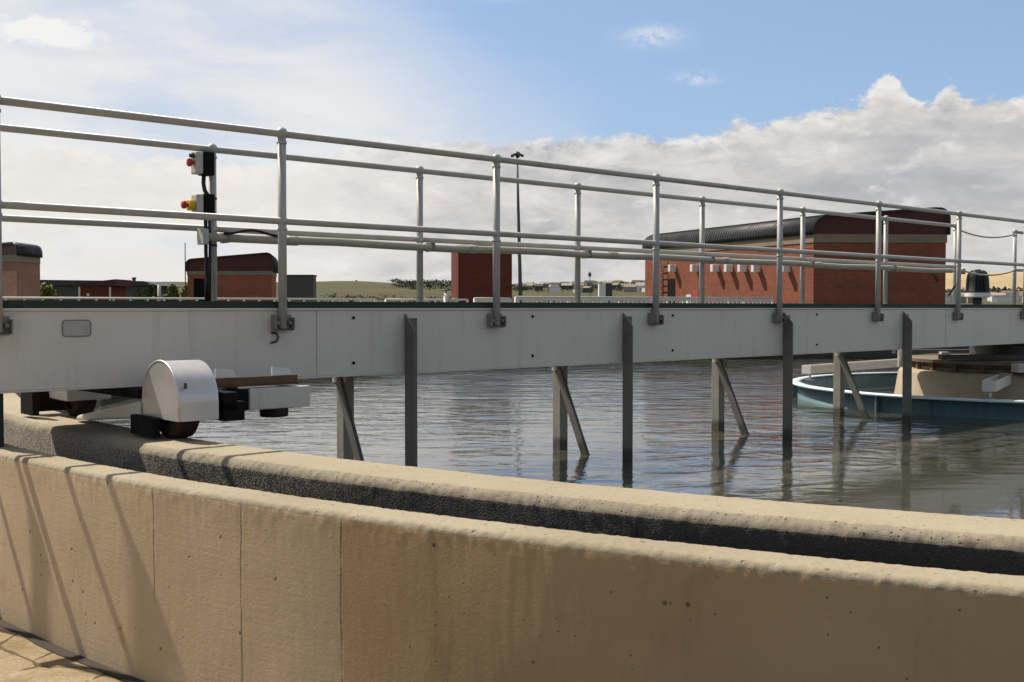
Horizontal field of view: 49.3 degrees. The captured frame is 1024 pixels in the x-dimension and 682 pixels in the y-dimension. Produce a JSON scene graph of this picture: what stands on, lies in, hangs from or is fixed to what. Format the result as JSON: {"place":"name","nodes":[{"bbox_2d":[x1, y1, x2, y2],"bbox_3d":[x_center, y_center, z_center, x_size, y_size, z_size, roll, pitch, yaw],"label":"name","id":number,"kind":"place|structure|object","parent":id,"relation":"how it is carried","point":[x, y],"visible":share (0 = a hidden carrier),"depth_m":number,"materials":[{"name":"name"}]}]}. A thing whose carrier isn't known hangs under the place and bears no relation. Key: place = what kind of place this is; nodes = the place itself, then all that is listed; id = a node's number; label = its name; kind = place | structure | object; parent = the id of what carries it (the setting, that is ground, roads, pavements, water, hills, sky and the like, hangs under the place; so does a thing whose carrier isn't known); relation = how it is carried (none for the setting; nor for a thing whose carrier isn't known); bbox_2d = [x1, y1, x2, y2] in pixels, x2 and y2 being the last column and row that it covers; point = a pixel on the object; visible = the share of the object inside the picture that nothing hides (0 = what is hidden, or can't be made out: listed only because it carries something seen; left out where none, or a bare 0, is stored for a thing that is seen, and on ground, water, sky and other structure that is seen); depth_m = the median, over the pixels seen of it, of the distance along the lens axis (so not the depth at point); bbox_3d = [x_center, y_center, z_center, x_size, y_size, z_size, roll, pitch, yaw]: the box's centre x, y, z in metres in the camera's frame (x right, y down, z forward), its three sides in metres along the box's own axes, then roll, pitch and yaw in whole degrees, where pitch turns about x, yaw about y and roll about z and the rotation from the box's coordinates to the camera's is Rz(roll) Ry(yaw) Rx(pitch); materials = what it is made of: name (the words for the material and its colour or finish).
{"place":"outdoors","nodes":[
{"label":"outdoors","id":0,"kind":"place"},
{"bbox_2d":[2,241,42,299],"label":"brick building","id":1,"kind":"structure","parent":0,"point":[20,269],"depth_m":38.95,"materials":[{"name":"red brick"}]},
{"bbox_2d":[184,243,277,300],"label":"brick building","id":2,"kind":"structure","parent":0,"point":[252,275],"depth_m":59.93,"materials":[{"name":"red brick"}]},
{"bbox_2d":[194,279,204,300],"bbox_3d":[-16.781,-1.823,60.364,0.906,3.100,0.816,0,2,0],"label":"doorway","id":3,"kind":"structure","parent":2,"relation":"in","point":[199,284],"depth_m":59.93,"materials":[{"name":"black paint"}]},
{"bbox_2d":[451,245,511,301],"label":"brick tower","id":4,"kind":"structure","parent":0,"point":[471,276],"depth_m":44.97,"materials":[{"name":"red brick"}]},
{"bbox_2d":[0,281,1022,681],"bbox_3d":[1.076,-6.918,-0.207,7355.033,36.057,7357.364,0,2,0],"label":"ground","id":5,"kind":"structure","parent":0,"point":[22,659],"depth_m":5.07,"materials":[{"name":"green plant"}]},
{"bbox_2d":[40,282,58,299],"bbox_3d":[-23.171,-1.490,55.836,0.976,2.901,0.962,1,2,39],"label":"shrub","id":6,"kind":"object","parent":5,"relation":"on","point":[50,292],"visible":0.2,"depth_m":55.66,"materials":[{"name":"green plant"}]},
{"bbox_2d":[0,618,145,681],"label":"bitumen gap","id":7,"kind":"object","parent":5,"relation":"on","point":[49,646],"visible":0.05,"depth_m":4.91,"materials":[{"name":"black asphalt"}]},
{"bbox_2d":[77,279,131,300],"bbox_3d":[-19.341,-1.482,52.969,1.812,2.860,2.220,0,2,0],"label":"hut","id":8,"kind":"object","parent":5,"relation":"on","point":[110,288],"visible":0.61,"depth_m":51.96,"materials":[{"name":"red brick"}]},
{"bbox_2d":[40,277,183,300],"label":"long shed","id":9,"kind":"structure","parent":5,"relation":"on","point":[66,288],"depth_m":91.91,"materials":[{"name":"metal"}]},
{"bbox_2d":[133,283,157,300],"bbox_3d":[-19.121,-1.608,58.020,1.392,2.855,0.998,-1,2,-24],"label":"shrub","id":10,"kind":"object","parent":5,"relation":"on","point":[148,291],"visible":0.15,"depth_m":58.00,"materials":[{"name":"green plant"}]},
{"bbox_2d":[149,292,158,300],"bbox_3d":[-16.067,-1.076,49.918,1.007,2.413,0.684,-1,2,-28],"label":"shrub","id":11,"kind":"object","parent":5,"relation":"on","point":[153,294],"visible":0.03,"depth_m":49.80,"materials":[{"name":"green plant"}]},
{"bbox_2d":[157,285,160,300],"bbox_3d":[-17.393,-1.445,54.981,0.166,2.667,0.166,1,2,22],"label":"bare pole","id":12,"kind":"object","parent":5,"relation":"on","point":[159,290],"visible":0.35,"depth_m":54.88,"materials":[{"name":"white metal"}]},
{"bbox_2d":[161,284,178,300],"bbox_3d":[-18.430,-1.619,59.965,0.903,2.933,1.237,2,2,45],"label":"shrub","id":13,"kind":"object","parent":5,"relation":"on","point":[172,290],"visible":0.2,"depth_m":59.87,"materials":[{"name":"green plant"}]},
{"bbox_2d":[179,285,187,300],"bbox_3d":[-18.181,-1.711,61.931,1.106,2.971,0.990,-1,2,-17],"label":"shrub","id":14,"kind":"object","parent":5,"relation":"on","point":[183,293],"visible":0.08,"depth_m":61.74,"materials":[{"name":"green plant"}]},
{"bbox_2d":[3,297,375,301],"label":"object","id":15,"kind":"object","parent":5,"relation":"on","point":[197,299],"visible":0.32,"depth_m":33.95,"materials":[{"name":"metal"}]},
{"bbox_2d":[287,275,325,301],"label":"grey block","id":16,"kind":"structure","parent":5,"relation":"on","point":[301,286],"depth_m":73.93,"materials":[{"name":"concrete"}]},
{"bbox_2d":[385,299,468,301],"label":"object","id":17,"kind":"object","parent":5,"relation":"on","point":[435,300],"visible":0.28,"depth_m":36.67,"materials":[{"name":"metal"}]},
{"bbox_2d":[440,289,458,301],"bbox_3d":[-1.820,-0.489,33.000,0.603,2.067,0.358,0,2,0],"label":"valve stand","id":18,"kind":"object","parent":5,"relation":"on","point":[446,298],"visible":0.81,"depth_m":32.91,"materials":[{"name":"metal"}]},
{"bbox_2d":[473,297,510,301],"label":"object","id":19,"kind":"object","parent":5,"relation":"on","point":[489,299],"visible":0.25,"depth_m":34.15,"materials":[{"name":"concrete"}]},
{"bbox_2d":[0,444,1023,681],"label":"wall","id":20,"kind":"structure","parent":5,"relation":"on","point":[147,577],"depth_m":3.66,"materials":[{"name":"beige concrete"}]},
{"bbox_2d":[3,346,1023,575],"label":"wall","id":21,"kind":"structure","parent":5,"relation":"on","point":[990,545],"depth_m":4.08,"materials":[{"name":"concrete"}]},
{"bbox_2d":[0,95,1023,466],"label":"access bridge","id":22,"kind":"structure","parent":21,"relation":"on","point":[180,369],"depth_m":7.51,"materials":[{"name":"paint"}]},
{"bbox_2d":[965,269,989,303],"bbox_3d":[17.527,-1.212,41.983,0.900,2.977,0.900,0,2,0],"label":"electric motor","id":23,"kind":"object","parent":22,"relation":"on","point":[977,289],"visible":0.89,"depth_m":41.66,"materials":[{"name":"black paint"}]},
{"bbox_2d":[511,151,523,301],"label":"lighting mast","id":24,"kind":"object","parent":5,"relation":"on","point":[517,154],"visible":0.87,"depth_m":81.69,"materials":[{"name":"metal"}]},
{"bbox_2d":[515,284,526,290],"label":"house","id":25,"kind":"structure","parent":5,"relation":"on","point":[524,286],"depth_m":629.42,"materials":[{"name":"grey"}]},
{"bbox_2d":[522,283,532,289],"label":"house","id":26,"kind":"structure","parent":5,"relation":"on","point":[529,285],"depth_m":656.62,"materials":[{"name":"concrete"}]},
{"bbox_2d":[534,284,542,290],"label":"house","id":27,"kind":"structure","parent":5,"relation":"on","point":[538,286],"depth_m":623.30,"materials":[{"name":"grey"}]},
{"bbox_2d":[550,285,560,292],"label":"house","id":28,"kind":"structure","parent":5,"relation":"on","point":[554,288],"depth_m":566.76,"materials":[{"name":"white paint"}]},
{"bbox_2d":[561,283,573,288],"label":"house","id":29,"kind":"structure","parent":5,"relation":"on","point":[568,285],"depth_m":677.54,"materials":[{"name":"concrete"}]},
{"bbox_2d":[583,286,592,292],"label":"house","id":30,"kind":"structure","parent":5,"relation":"on","point":[586,289],"depth_m":563.12,"materials":[{"name":"grey"}]},
{"bbox_2d":[588,271,590,288],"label":"radio mast","id":31,"kind":"object","parent":5,"relation":"on","point":[589,274],"visible":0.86,"depth_m":419.25,"materials":[{"name":"metal"}]},
{"bbox_2d":[584,280,595,285],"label":"house","id":32,"kind":"structure","parent":5,"relation":"on","point":[586,282],"depth_m":761.62,"materials":[{"name":"concrete"}]},
{"bbox_2d":[179,278,1022,302],"bbox_3d":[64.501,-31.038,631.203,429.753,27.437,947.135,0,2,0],"label":"woodland","id":33,"kind":"object","parent":5,"relation":"on","point":[413,285],"visible":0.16,"depth_m":598.62,"materials":[{"name":"green plant"}]},
{"bbox_2d":[598,283,611,302],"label":"white shed","id":34,"kind":"structure","parent":5,"relation":"on","point":[604,289],"depth_m":230.15,"materials":[{"name":"paint"}]},
{"bbox_2d":[612,282,620,289],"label":"house","id":35,"kind":"structure","parent":5,"relation":"on","point":[616,284],"depth_m":645.57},
{"bbox_2d":[623,284,636,291],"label":"house","id":36,"kind":"structure","parent":5,"relation":"on","point":[630,287],"depth_m":572.65,"materials":[{"name":"concrete"}]},
{"bbox_2d":[637,284,644,289],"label":"house","id":37,"kind":"structure","parent":5,"relation":"on","point":[639,286],"depth_m":624.80,"materials":[{"name":"white paint"}]},
{"bbox_2d":[514,296,773,302],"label":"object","id":38,"kind":"object","parent":5,"relation":"on","point":[611,299],"visible":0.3,"depth_m":41.16,"materials":[{"name":"metal"}]},
{"bbox_2d":[945,293,952,302],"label":"house","id":39,"kind":"structure","parent":5,"relation":"on","point":[948,299],"depth_m":299.93,"materials":[{"name":"white paint"}]},
{"bbox_2d":[892,343,1023,399],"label":"pier","id":40,"kind":"structure","parent":5,"relation":"on","point":[960,373],"depth_m":13.48,"materials":[{"name":"concrete"}]},
{"bbox_2d":[961,294,966,302],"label":"house","id":41,"kind":"structure","parent":5,"relation":"on","point":[963,299],"depth_m":299.47,"materials":[{"name":"concrete"}]},
{"bbox_2d":[964,293,972,302],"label":"house","id":42,"kind":"structure","parent":5,"relation":"on","point":[969,300],"depth_m":301.53,"materials":[{"name":"concrete"}]},
{"bbox_2d":[991,293,1005,301],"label":"house","id":43,"kind":"structure","parent":5,"relation":"on","point":[993,298],"depth_m":308.55,"materials":[{"name":"white paint"}]},
{"bbox_2d":[995,294,1011,301],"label":"house","id":44,"kind":"structure","parent":5,"relation":"on","point":[1004,298],"depth_m":307.27,"materials":[{"name":"white paint"}]},
{"bbox_2d":[1002,292,1019,300],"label":"house","id":45,"kind":"structure","parent":5,"relation":"on","point":[1017,295],"depth_m":328.06,"materials":[{"name":"white paint"}]},
{"bbox_2d":[0,0,1023,283],"label":"sky","id":46,"kind":"structure","parent":0,"point":[916,103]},
{"bbox_2d":[60,359,1023,518],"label":"water","id":47,"kind":"structure","parent":0,"point":[497,422],"depth_m":10.22,"materials":[{"name":"grey liquid"}]},
{"bbox_2d":[793,372,1023,419],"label":"feed well","id":48,"kind":"object","parent":47,"relation":"in","point":[818,389],"visible":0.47,"depth_m":12.62,"materials":[{"name":"teal metal"}]},
{"bbox_2d":[982,373,1012,399],"bbox_3d":[5.455,0.504,12.501,0.140,0.203,1.589,1,2,30],"label":"scum trough","id":49,"kind":"object","parent":48,"relation":"on","point":[995,383],"visible":0.85,"depth_m":11.95,"materials":[{"name":"paint"}]},
{"bbox_2d":[642,207,950,303],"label":"brick building","id":50,"kind":"structure","parent":0,"point":[834,233],"depth_m":45.21,"materials":[{"name":"red brick"}]},
{"bbox_2d":[668,279,674,302],"bbox_3d":[7.844,-1.578,54.676,0.070,2.950,0.622,-1,2,-24],"label":"door","id":51,"kind":"structure","parent":50,"relation":"in","point":[671,282],"depth_m":54.62,"materials":[{"name":"black paint"}]},
{"bbox_2d":[692,290,698,302],"bbox_3d":[8.704,-1.220,52.749,0.080,2.350,0.543,-1,2,-24],"label":"door","id":52,"kind":"structure","parent":50,"relation":"in","point":[695,293],"depth_m":52.68,"materials":[{"name":"red paint"}]},
{"bbox_2d":[802,359,902,379],"bbox_3d":[5.285,0.865,16.333,3.714,1.155,0.140,-2,2,-45],"label":"scum trough","id":53,"kind":"object","parent":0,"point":[853,366],"visible":0.62,"depth_m":15.83,"materials":[{"name":"paint"}]},
{"bbox_2d":[945,272,1022,289],"bbox_3d":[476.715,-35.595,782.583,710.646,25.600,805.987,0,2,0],"label":"sandy hill","id":54,"kind":"structure","parent":0,"point":[1002,281],"depth_m":596.19,"materials":[{"name":"beige sand"}]}
]}

